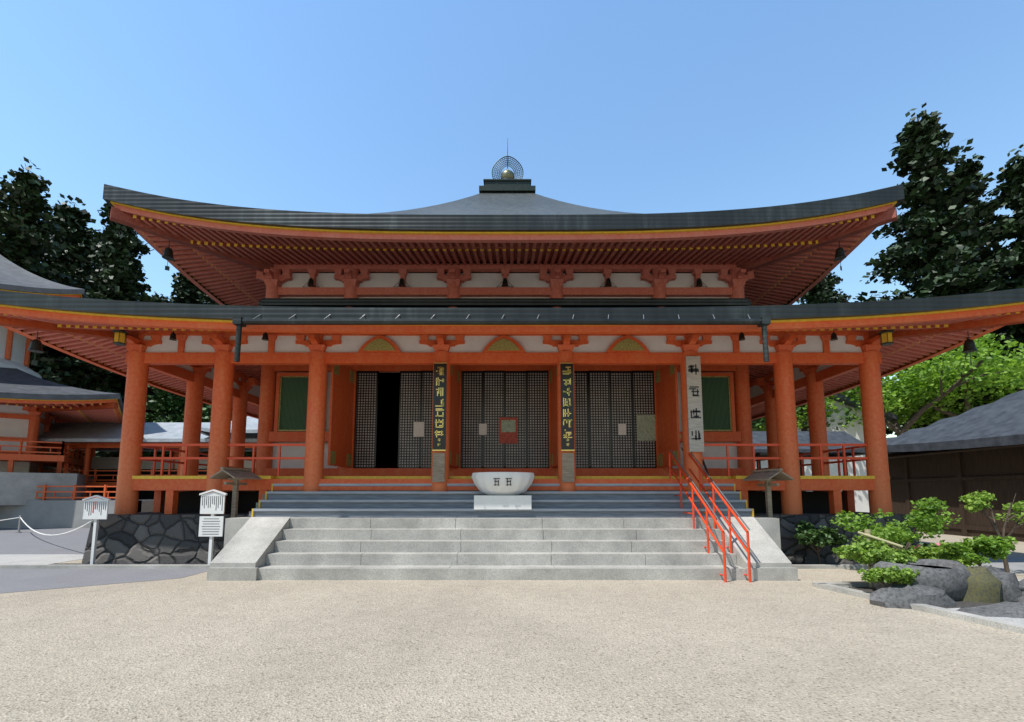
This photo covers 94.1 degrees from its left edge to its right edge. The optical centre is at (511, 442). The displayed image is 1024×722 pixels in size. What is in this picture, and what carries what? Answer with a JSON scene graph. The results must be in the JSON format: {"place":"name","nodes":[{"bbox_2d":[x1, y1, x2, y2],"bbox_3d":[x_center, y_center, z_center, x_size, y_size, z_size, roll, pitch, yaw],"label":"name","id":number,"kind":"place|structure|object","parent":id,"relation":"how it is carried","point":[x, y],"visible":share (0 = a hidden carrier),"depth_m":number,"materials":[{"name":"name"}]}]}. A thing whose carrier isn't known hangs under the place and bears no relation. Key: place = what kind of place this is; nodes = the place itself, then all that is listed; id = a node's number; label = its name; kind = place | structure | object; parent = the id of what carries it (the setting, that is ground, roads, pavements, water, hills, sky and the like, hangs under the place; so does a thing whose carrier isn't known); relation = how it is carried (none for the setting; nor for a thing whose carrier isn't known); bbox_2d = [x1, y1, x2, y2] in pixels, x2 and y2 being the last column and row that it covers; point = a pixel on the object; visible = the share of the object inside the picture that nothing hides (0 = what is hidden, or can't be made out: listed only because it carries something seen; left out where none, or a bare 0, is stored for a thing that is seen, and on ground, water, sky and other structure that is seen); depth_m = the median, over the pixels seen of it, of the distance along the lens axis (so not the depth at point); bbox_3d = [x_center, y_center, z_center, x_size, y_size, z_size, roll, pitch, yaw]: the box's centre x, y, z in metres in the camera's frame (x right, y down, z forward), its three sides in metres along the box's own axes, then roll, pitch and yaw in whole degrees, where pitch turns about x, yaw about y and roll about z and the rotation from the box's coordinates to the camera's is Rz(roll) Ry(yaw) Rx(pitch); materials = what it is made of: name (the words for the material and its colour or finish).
{"place":"outdoors","nodes":[
{"label":"outdoors","id":0,"kind":"place"},
{"bbox_2d":[0,326,60,472],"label":"pagoda plaster body","id":1,"kind":"object","parent":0,"point":[9,427],"visible":0.29,"depth_m":22.82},
{"bbox_2d":[4,329,65,455],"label":"pagoda columns","id":2,"kind":"structure","parent":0,"point":[33,428],"depth_m":24.12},
{"bbox_2d":[0,472,94,504],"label":"wall","id":3,"kind":"structure","parent":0,"point":[17,488],"depth_m":21.38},
{"bbox_2d":[0,403,119,422],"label":"roof eaves","id":4,"kind":"object","parent":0,"point":[102,415],"visible":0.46,"depth_m":24.19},
{"bbox_2d":[0,399,121,422],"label":"roof edge","id":5,"kind":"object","parent":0,"point":[117,413],"depth_m":21.21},
{"bbox_2d":[0,528,206,592],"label":"road asphalt","id":6,"kind":"structure","parent":0,"point":[27,541],"depth_m":9.42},
{"bbox_2d":[38,443,256,498],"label":"corridor timbers","id":7,"kind":"object","parent":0,"point":[90,450],"visible":0.2,"depth_m":24.43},
{"bbox_2d":[89,469,206,498],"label":"corridor openings","id":8,"kind":"object","parent":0,"point":[146,494],"depth_m":27.13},
{"bbox_2d":[91,457,255,468],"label":"corridor walls","id":9,"kind":"structure","parent":0,"point":[104,462],"depth_m":27.32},
{"bbox_2d":[207,517,797,580],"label":"stair cheek walls","id":10,"kind":"structure","parent":0,"point":[245,550],"depth_m":8.85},
{"bbox_2d":[432,364,573,449],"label":"black plaque boards","id":11,"kind":"object","parent":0,"point":[565,445],"visible":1,"depth_m":11.18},
{"bbox_2d":[132,476,874,478],"bbox_3d":[-0.200,1.774,20.113,18.100,0.075,18.025,0,-6,0],"label":"veranda floor edge","id":12,"kind":"object","parent":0,"point":[470,477],"visible":0.4,"depth_m":11.40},
{"bbox_2d":[327,365,680,467],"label":"door posts","id":13,"kind":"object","parent":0,"point":[341,415],"depth_m":12.74,"materials":[{"name":"wood"}]},
{"bbox_2d":[162,372,845,512],"bbox_3d":[-0.200,0.676,20.212,16.840,4.010,16.640,0,-6,0],"label":"dark opening","id":14,"kind":"object","parent":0,"point":[812,501],"visible":0.03,"depth_m":11.78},
{"bbox_2d":[0,532,1023,721],"bbox_3d":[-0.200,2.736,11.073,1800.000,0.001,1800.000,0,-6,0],"label":"gravel ground","id":15,"kind":"structure","parent":0,"point":[199,647],"depth_m":4.59,"materials":[{"name":"gravel"}]},
{"bbox_2d":[0,554,83,563],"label":"pale verge gravel","id":16,"kind":"structure","parent":15,"relation":"on","point":[30,558],"depth_m":11.29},
{"bbox_2d":[0,157,104,390],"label":"cedar tree limbs","id":17,"kind":"object","parent":15,"relation":"on","point":[24,236],"visible":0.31,"depth_m":34.87,"materials":[{"name":"green plant"}]},
{"bbox_2d":[40,195,98,358],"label":"cedar tree limbs","id":18,"kind":"object","parent":15,"relation":"on","point":[73,221],"visible":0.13,"depth_m":42.85,"materials":[{"name":"green plant"}]},
{"bbox_2d":[0,500,153,527],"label":"terrace retaining wall","id":19,"kind":"structure","parent":15,"relation":"on","point":[51,513],"depth_m":21.09,"materials":[{"name":"concrete"}]},
{"bbox_2d":[35,469,206,499],"bbox_3d":[-35.003,1.988,22.855,50.472,1.540,2.992,0,-6,0],"label":"railing","id":20,"kind":"object","parent":19,"relation":"on","point":[74,493],"visible":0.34,"depth_m":21.37,"materials":[{"name":"paint"}]},
{"bbox_2d":[36,224,160,473],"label":"cedar tree limbs","id":21,"kind":"object","parent":15,"relation":"on","point":[114,254],"visible":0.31,"depth_m":36.00,"materials":[{"name":"green plant"}]},
{"bbox_2d":[62,203,161,406],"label":"cedar tree limbs","id":22,"kind":"object","parent":15,"relation":"on","point":[86,265],"visible":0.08,"depth_m":39.58,"materials":[{"name":"green plant"}]},
{"bbox_2d":[146,272,205,456],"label":"cedar tree limbs","id":23,"kind":"object","parent":15,"relation":"on","point":[186,288],"visible":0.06,"depth_m":48.04,"materials":[{"name":"green plant"}]},
{"bbox_2d":[146,385,255,456],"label":"broadleaf tree limbs","id":24,"kind":"object","parent":15,"relation":"on","point":[176,403],"visible":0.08,"depth_m":32.77,"materials":[{"name":"green plant"}]},
{"bbox_2d":[0,564,968,568],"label":"granite kerb","id":25,"kind":"object","parent":15,"relation":"on","point":[206,566],"depth_m":9.79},
{"bbox_2d":[82,512,919,562],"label":"stone foundation wall","id":26,"kind":"structure","parent":15,"relation":"on","point":[149,539],"depth_m":10.63,"materials":[{"name":"stone"}]},
{"bbox_2d":[108,512,905,515],"bbox_3d":[-0.200,2.771,19.989,18.540,0.296,18.580,0,-6,0],"label":"coping","id":27,"kind":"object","parent":26,"relation":"on","point":[161,513],"visible":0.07,"depth_m":10.97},
{"bbox_2d":[210,467,260,517],"bbox_3d":[-6.150,1.621,10.538,0.600,2.105,0.880,-1,-6,10],"label":"roofed post","id":28,"kind":"object","parent":27,"relation":"on","point":[235,475],"visible":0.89,"depth_m":10.54,"materials":[{"name":"brown wood"}]},
{"bbox_2d":[114,351,892,514],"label":"columns","id":29,"kind":"structure","parent":27,"relation":"on","point":[781,419],"depth_m":11.36,"materials":[{"name":"wood"}]},
{"bbox_2d":[126,331,881,513],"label":"hall timbers","id":30,"kind":"object","parent":29,"relation":"attached to","point":[485,359],"visible":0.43,"depth_m":11.51,"materials":[{"name":"wood"}]},
{"bbox_2d":[139,444,867,475],"bbox_3d":[-0.200,1.341,20.022,17.785,0.768,17.548,0,-6,0],"label":"veranda railing","id":31,"kind":"object","parent":30,"relation":"on","point":[853,458],"visible":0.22,"depth_m":11.33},
{"bbox_2d":[278,339,731,466],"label":"hall gilt fittings","id":32,"kind":"object","parent":30,"relation":"attached to","point":[508,345],"visible":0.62,"depth_m":12.17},
{"bbox_2d":[144,273,863,467],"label":"hall plaster walls","id":33,"kind":"structure","parent":27,"relation":"on","point":[526,343],"depth_m":13.52,"materials":[{"name":"paint"}]},
{"bbox_2d":[432,453,573,481],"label":"small plaque tablets","id":34,"kind":"object","parent":33,"relation":"attached to","point":[438,473],"visible":1,"depth_m":11.03,"materials":[{"name":"grey wood"}]},
{"bbox_2d":[432,363,574,450],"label":"gilt plaque characters","id":35,"kind":"object","parent":33,"relation":"attached to","point":[568,391],"visible":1,"depth_m":11.18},
{"bbox_2d":[169,278,837,340],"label":"struts","id":36,"kind":"object","parent":33,"relation":"on","point":[401,282],"visible":0.95,"depth_m":13.76,"materials":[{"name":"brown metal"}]},
{"bbox_2d":[279,378,729,429],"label":"hall window curtains","id":37,"kind":"object","parent":33,"relation":"in","point":[715,403],"visible":0.64,"depth_m":13.53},
{"bbox_2d":[265,268,744,307],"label":"brackets","id":38,"kind":"object","parent":33,"relation":"attached to","point":[556,290],"visible":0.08,"depth_m":13.78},
{"bbox_2d":[353,371,656,467],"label":"hall lattice frames","id":39,"kind":"structure","parent":33,"relation":"attached to","point":[589,420],"depth_m":13.48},
{"bbox_2d":[355,372,654,466],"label":"lattice doors","id":40,"kind":"structure","parent":39,"relation":"in","point":[515,407],"depth_m":13.47,"materials":[{"name":"wood"}]},
{"bbox_2d":[499,417,517,443],"bbox_3d":[-0.100,-0.335,13.400,0.520,0.740,0.010,0,-6,0],"label":"notice board","id":41,"kind":"object","parent":40,"relation":"attached to","point":[508,437],"visible":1,"depth_m":13.38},
{"bbox_2d":[413,422,625,436],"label":"hall door notices","id":42,"kind":"object","parent":40,"relation":"attached to","point":[418,429],"visible":0.75,"depth_m":13.40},
{"bbox_2d":[501,415,655,440],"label":"posters","id":43,"kind":"object","parent":40,"relation":"attached to","point":[646,429],"visible":1,"depth_m":13.40},
{"bbox_2d":[256,264,754,296],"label":"upper wall beams","id":44,"kind":"structure","parent":33,"relation":"on","point":[266,276],"depth_m":13.90,"materials":[{"name":"wood"}]},
{"bbox_2d":[134,215,873,305],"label":"roof rafters","id":45,"kind":"object","parent":44,"relation":"on","point":[811,267],"visible":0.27,"depth_m":13.04,"materials":[{"name":"wood"}]},
{"bbox_2d":[115,204,892,304],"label":"roof fascia","id":46,"kind":"structure","parent":45,"relation":"attached to","point":[564,238],"depth_m":11.41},
{"bbox_2d":[110,201,896,234],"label":"roof edge trim","id":47,"kind":"structure","parent":46,"relation":"attached to","point":[499,233],"depth_m":11.36,"materials":[{"name":"paint"}]},
{"bbox_2d":[103,184,904,304],"bbox_3d":[-0.200,-4.584,20.771,19.060,1.150,19.060,0,-6,0],"label":"roof eave","id":48,"kind":"object","parent":47,"relation":"on","point":[504,223],"visible":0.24,"depth_m":11.27,"materials":[{"name":"grey metal"}]},
{"bbox_2d":[140,216,867,304],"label":"roof soffit boards","id":49,"kind":"object","parent":45,"relation":"on","point":[514,253],"visible":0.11,"depth_m":13.04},
{"bbox_2d":[110,206,897,271],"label":"roof rafters","id":50,"kind":"object","parent":49,"relation":"on","point":[117,215],"visible":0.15,"depth_m":12.46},
{"bbox_2d":[133,215,874,303],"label":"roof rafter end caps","id":51,"kind":"object","parent":45,"relation":"attached to","point":[258,246],"visible":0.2,"depth_m":12.43,"materials":[{"name":"paint"}]},
{"bbox_2d":[111,184,900,272],"bbox_3d":[-0.200,-8.059,21.141,19.060,7.399,19.060,0,-6,0],"label":"roof sheet","id":52,"kind":"object","parent":33,"relation":"on","point":[482,203],"visible":0.14,"depth_m":18.36,"materials":[{"name":"grey metal"}]},
{"bbox_2d":[479,138,535,192],"bbox_3d":[-0.200,-12.231,21.584,2.400,3.350,2.400,0,-6,0],"label":"roof finial","id":53,"kind":"object","parent":52,"relation":"on","point":[508,185],"visible":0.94,"depth_m":20.47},
{"bbox_2d":[0,312,1018,416],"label":"roof rafters","id":54,"kind":"object","parent":33,"relation":"attached to","point":[891,356],"visible":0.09,"depth_m":12.05,"materials":[{"name":"wood"}]},
{"bbox_2d":[28,240,977,364],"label":"wind bells","id":55,"kind":"object","parent":54,"relation":"hanging from","point":[969,345],"visible":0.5,"depth_m":10.89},
{"bbox_2d":[3,312,1019,417],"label":"rafter ends","id":56,"kind":"object","parent":54,"relation":"attached to","point":[104,327],"visible":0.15,"depth_m":10.47,"materials":[{"name":"paint"}]},
{"bbox_2d":[0,304,1023,419],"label":"roof fascia","id":57,"kind":"structure","parent":54,"relation":"attached to","point":[504,329],"depth_m":9.57,"materials":[{"name":"paint"}]},
{"bbox_2d":[0,302,1023,415],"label":"eave trim","id":58,"kind":"structure","parent":57,"relation":"attached to","point":[772,321],"depth_m":9.53,"materials":[{"name":"paint"}]},
{"bbox_2d":[0,311,1023,339],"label":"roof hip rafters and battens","id":59,"kind":"object","parent":33,"relation":"on","point":[1005,320],"visible":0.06,"depth_m":10.41,"materials":[{"name":"paint"}]},
{"bbox_3d":[-0.200,-2.363,20.535,22.140,1.741,22.140,0,-6,0],"label":"roof sheet","id":60,"kind":"object","parent":59,"relation":"on","visible":0},
{"bbox_2d":[232,298,770,361],"bbox_3d":[-0.200,-2.093,18.415,14.220,2.983,18.380,0,-6,0],"label":"rain gutter","id":61,"kind":"object","parent":60,"relation":"on","point":[239,323],"visible":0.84,"depth_m":13.55,"materials":[{"name":"grey metal"}]},
{"bbox_2d":[0,288,1023,416],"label":"lower roof","id":62,"kind":"structure","parent":60,"relation":"on","point":[773,312],"depth_m":9.43,"materials":[{"name":"grey metal"}]},
{"bbox_2d":[685,356,703,451],"bbox_3d":[4.300,-0.910,11.207,0.340,2.280,0.045,0,-6,0],"label":"sign board","id":63,"kind":"object","parent":33,"relation":"attached to","point":[694,403],"visible":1,"depth_m":11.18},
{"bbox_2d":[224,516,780,579],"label":"stone staircase","id":64,"kind":"structure","parent":15,"relation":"on","point":[489,548],"depth_m":9.21,"materials":[{"name":"stone"}]},
{"bbox_2d":[249,490,751,516],"bbox_3d":[-0.260,1.325,10.871,10.920,0.765,1.100,0,-6,0],"label":"stair landing","id":65,"kind":"object","parent":64,"relation":"on","point":[470,505],"visible":0.58,"depth_m":10.60,"materials":[{"name":"stone"}]},
{"bbox_2d":[253,484,751,510],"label":"upper stairs","id":66,"kind":"structure","parent":65,"relation":"attached to","point":[480,492],"depth_m":10.86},
{"bbox_2d":[472,472,534,509],"bbox_3d":[-0.200,1.089,10.695,1.413,0.805,1.130,0,-6,0],"label":"incense burner","id":67,"kind":"object","parent":64,"relation":"on","point":[502,496],"visible":0.95,"depth_m":10.28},
{"bbox_2d":[54,563,971,567],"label":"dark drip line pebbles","id":68,"kind":"object","parent":15,"relation":"on","point":[207,563],"visible":0.1,"depth_m":10.49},
{"bbox_2d":[82,495,110,563],"bbox_3d":[-9.100,1.906,10.386,0.580,1.505,0.102,0,-6,0],"label":"sign board","id":69,"kind":"object","parent":68,"relation":"on","point":[96,509],"visible":0.97,"depth_m":10.40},
{"bbox_2d":[198,489,226,563],"bbox_3d":[-6.340,1.811,10.054,0.560,1.625,0.102,0,-6,0],"label":"sign board","id":70,"kind":"object","parent":68,"relation":"on","point":[213,505],"visible":0.98,"depth_m":10.05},
{"bbox_2d":[668,451,751,581],"bbox_3d":[3.945,1.323,9.804,0.478,2.541,2.766,0,-6,0],"label":"stair handrail","id":71,"kind":"object","parent":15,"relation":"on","point":[707,512],"visible":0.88,"depth_m":9.29,"materials":[{"name":"metal"}]},
{"bbox_2d":[752,392,846,430],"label":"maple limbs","id":72,"kind":"object","parent":15,"relation":"on","point":[805,417],"visible":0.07,"depth_m":32.44,"materials":[{"name":"green plant"}]},
{"bbox_2d":[752,405,856,430],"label":"broadleaf tree limbs","id":73,"kind":"object","parent":15,"relation":"on","point":[798,409],"visible":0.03,"depth_m":32.30,"materials":[{"name":"green plant"}]},
{"bbox_2d":[796,278,839,303],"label":"cedar tree limbs","id":74,"kind":"object","parent":15,"relation":"on","point":[816,294],"visible":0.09,"depth_m":55.26,"materials":[{"name":"green plant"}]},
{"bbox_2d":[793,520,849,563],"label":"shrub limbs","id":75,"kind":"object","parent":15,"relation":"on","point":[809,534],"visible":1,"depth_m":9.94,"materials":[{"name":"green plant"}]},
{"bbox_2d":[820,272,886,435],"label":"cedar tree limbs","id":76,"kind":"object","parent":15,"relation":"on","point":[832,282],"visible":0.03,"depth_m":64.82,"materials":[{"name":"green plant"}]},
{"bbox_2d":[831,534,917,589],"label":"garden shrub limbs","id":77,"kind":"object","parent":15,"relation":"on","point":[864,551],"visible":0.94,"depth_m":7.54,"materials":[{"name":"green plant"}]},
{"bbox_2d":[857,565,921,586],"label":"garden shrub limbs","id":78,"kind":"object","parent":15,"relation":"on","point":[892,575],"visible":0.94,"depth_m":6.80,"materials":[{"name":"green plant"}]},
{"bbox_2d":[829,497,961,549],"bbox_3d":[7.174,1.774,8.800,1.628,1.533,1.878,0,-6,0],"label":"foliage","id":79,"kind":"object","parent":15,"relation":"on","point":[927,517],"visible":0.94,"depth_m":8.44,"materials":[{"name":"green plant"}]},
{"bbox_2d":[812,579,1023,633],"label":"stone curb","id":80,"kind":"structure","parent":15,"relation":"on","point":[840,587],"depth_m":6.11,"materials":[{"name":"stone"}]},
{"bbox_2d":[837,333,1023,435],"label":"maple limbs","id":81,"kind":"object","parent":15,"relation":"on","point":[896,427],"visible":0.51,"depth_m":28.99,"materials":[{"name":"green plant"}]},
{"bbox_2d":[854,103,1023,434],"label":"cedar tree limbs","id":82,"kind":"object","parent":15,"relation":"on","point":[930,219],"visible":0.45,"depth_m":37.13,"materials":[{"name":"green plant"}]},
{"bbox_2d":[859,586,1023,624],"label":"garden bed gravel","id":83,"kind":"structure","parent":15,"relation":"on","point":[1018,620],"depth_m":5.83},
{"bbox_2d":[847,587,1014,607],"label":"garden bed soil","id":84,"kind":"structure","parent":83,"relation":"on","point":[958,603],"depth_m":6.61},
{"bbox_2d":[959,566,1003,602],"bbox_3d":[6.680,2.034,6.923,0.734,0.478,0.531,0,-6,0],"label":"mossy rock","id":85,"kind":"object","parent":84,"relation":"on","point":[984,584],"visible":0.67,"depth_m":6.72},
{"bbox_2d":[869,559,1023,617],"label":"rocks","id":86,"kind":"object","parent":83,"relation":"on","point":[938,587],"visible":0.79,"depth_m":6.69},
{"bbox_2d":[907,540,976,566],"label":"garden azalea bush trunk limbs","id":87,"kind":"object","parent":15,"relation":"on","point":[927,553],"visible":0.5,"depth_m":9.50,"materials":[{"name":"green plant"}]},
{"bbox_2d":[881,333,1023,430],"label":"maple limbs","id":88,"kind":"object","parent":15,"relation":"on","point":[921,390],"visible":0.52,"depth_m":31.27,"materials":[{"name":"green plant"}]},
{"bbox_2d":[904,153,1009,415],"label":"cedar tree limbs","id":89,"kind":"object","parent":15,"relation":"on","point":[968,168],"visible":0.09,"depth_m":42.31,"materials":[{"name":"green plant"}]},
{"bbox_2d":[937,534,1017,565],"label":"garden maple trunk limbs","id":90,"kind":"object","parent":15,"relation":"on","point":[969,550],"visible":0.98,"depth_m":8.28,"materials":[{"name":"green plant"}]},
{"bbox_2d":[958,490,1023,572],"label":"tree limbs","id":91,"kind":"object","parent":15,"relation":"on","point":[977,501],"visible":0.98,"depth_m":9.02,"materials":[{"name":"green plant"}]},
{"bbox_2d":[967,144,1023,390],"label":"cedar tree limbs","id":92,"kind":"object","parent":15,"relation":"on","point":[1011,195],"visible":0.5,"depth_m":35.06,"materials":[{"name":"green plant"}]},
{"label":"terrace fill","id":93,"kind":"object","parent":15,"relation":"on","visible":0},
{"bbox_2d":[0,339,83,473],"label":"pagoda timbers","id":94,"kind":"object","parent":93,"relation":"on","point":[61,462],"visible":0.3,"depth_m":22.49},
{"bbox_2d":[0,255,80,288],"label":"roof","id":95,"kind":"structure","parent":94,"relation":"on","point":[11,273],"depth_m":23.26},
{"bbox_2d":[0,283,85,297],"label":"roof edge","id":96,"kind":"object","parent":95,"relation":"attached to","point":[38,290],"visible":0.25,"depth_m":22.38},
{"bbox_2d":[0,439,84,461],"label":"balcony railing","id":97,"kind":"object","parent":94,"relation":"attached to","point":[62,448],"visible":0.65,"depth_m":22.31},
{"bbox_2d":[0,367,119,394],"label":"roof","id":98,"kind":"structure","parent":94,"relation":"attached to","point":[14,380],"depth_m":22.11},
{"bbox_2d":[0,392,123,414],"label":"pagoda eave band","id":99,"kind":"object","parent":98,"relation":"attached to","point":[55,396],"visible":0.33,"depth_m":21.07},
{"bbox_2d":[29,402,118,411],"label":"roof rafters","id":100,"kind":"object","parent":94,"relation":"attached to","point":[112,405],"visible":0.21,"depth_m":22.43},
{"bbox_2d":[38,416,257,450],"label":"background building roof","id":101,"kind":"structure","parent":93,"relation":"on","point":[110,432],"depth_m":24.49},
{"bbox_2d":[0,0,1023,437],"label":"sky","id":102,"kind":"structure","parent":0,"point":[330,106],"materials":[{"name":"blue"}]},
{"bbox_2d":[743,468,793,517],"bbox_3d":[5.700,1.636,10.536,0.600,2.075,0.880,1,-6,-10],"label":"roofed post","id":103,"kind":"object","parent":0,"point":[767,476],"visible":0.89,"depth_m":10.54,"materials":[{"name":"brown wood"}]},
{"bbox_2d":[753,398,869,511],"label":"white storehouse walls","id":104,"kind":"structure","parent":0,"point":[860,497],"depth_m":33.34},
{"bbox_2d":[752,393,897,456],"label":"storehouse roofs","id":105,"kind":"structure","parent":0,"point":[833,437],"depth_m":25.41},
{"bbox_2d":[756,426,1023,536],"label":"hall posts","id":106,"kind":"object","parent":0,"point":[959,478],"visible":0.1,"depth_m":17.32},
{"bbox_2d":[857,390,1023,452],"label":"roof","id":107,"kind":"structure","parent":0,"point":[999,422],"depth_m":17.05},
{"bbox_2d":[888,447,1023,541],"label":"hall timber walls","id":108,"kind":"structure","parent":0,"point":[1001,462],"depth_m":17.08,"materials":[{"name":"wood"}]},
{"bbox_2d":[888,444,1023,458],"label":"roof eave","id":109,"kind":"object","parent":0,"point":[964,450],"depth_m":16.99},
{"bbox_2d":[971,556,1023,573],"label":"path paving","id":110,"kind":"structure","parent":0,"point":[1016,564],"depth_m":10.35,"materials":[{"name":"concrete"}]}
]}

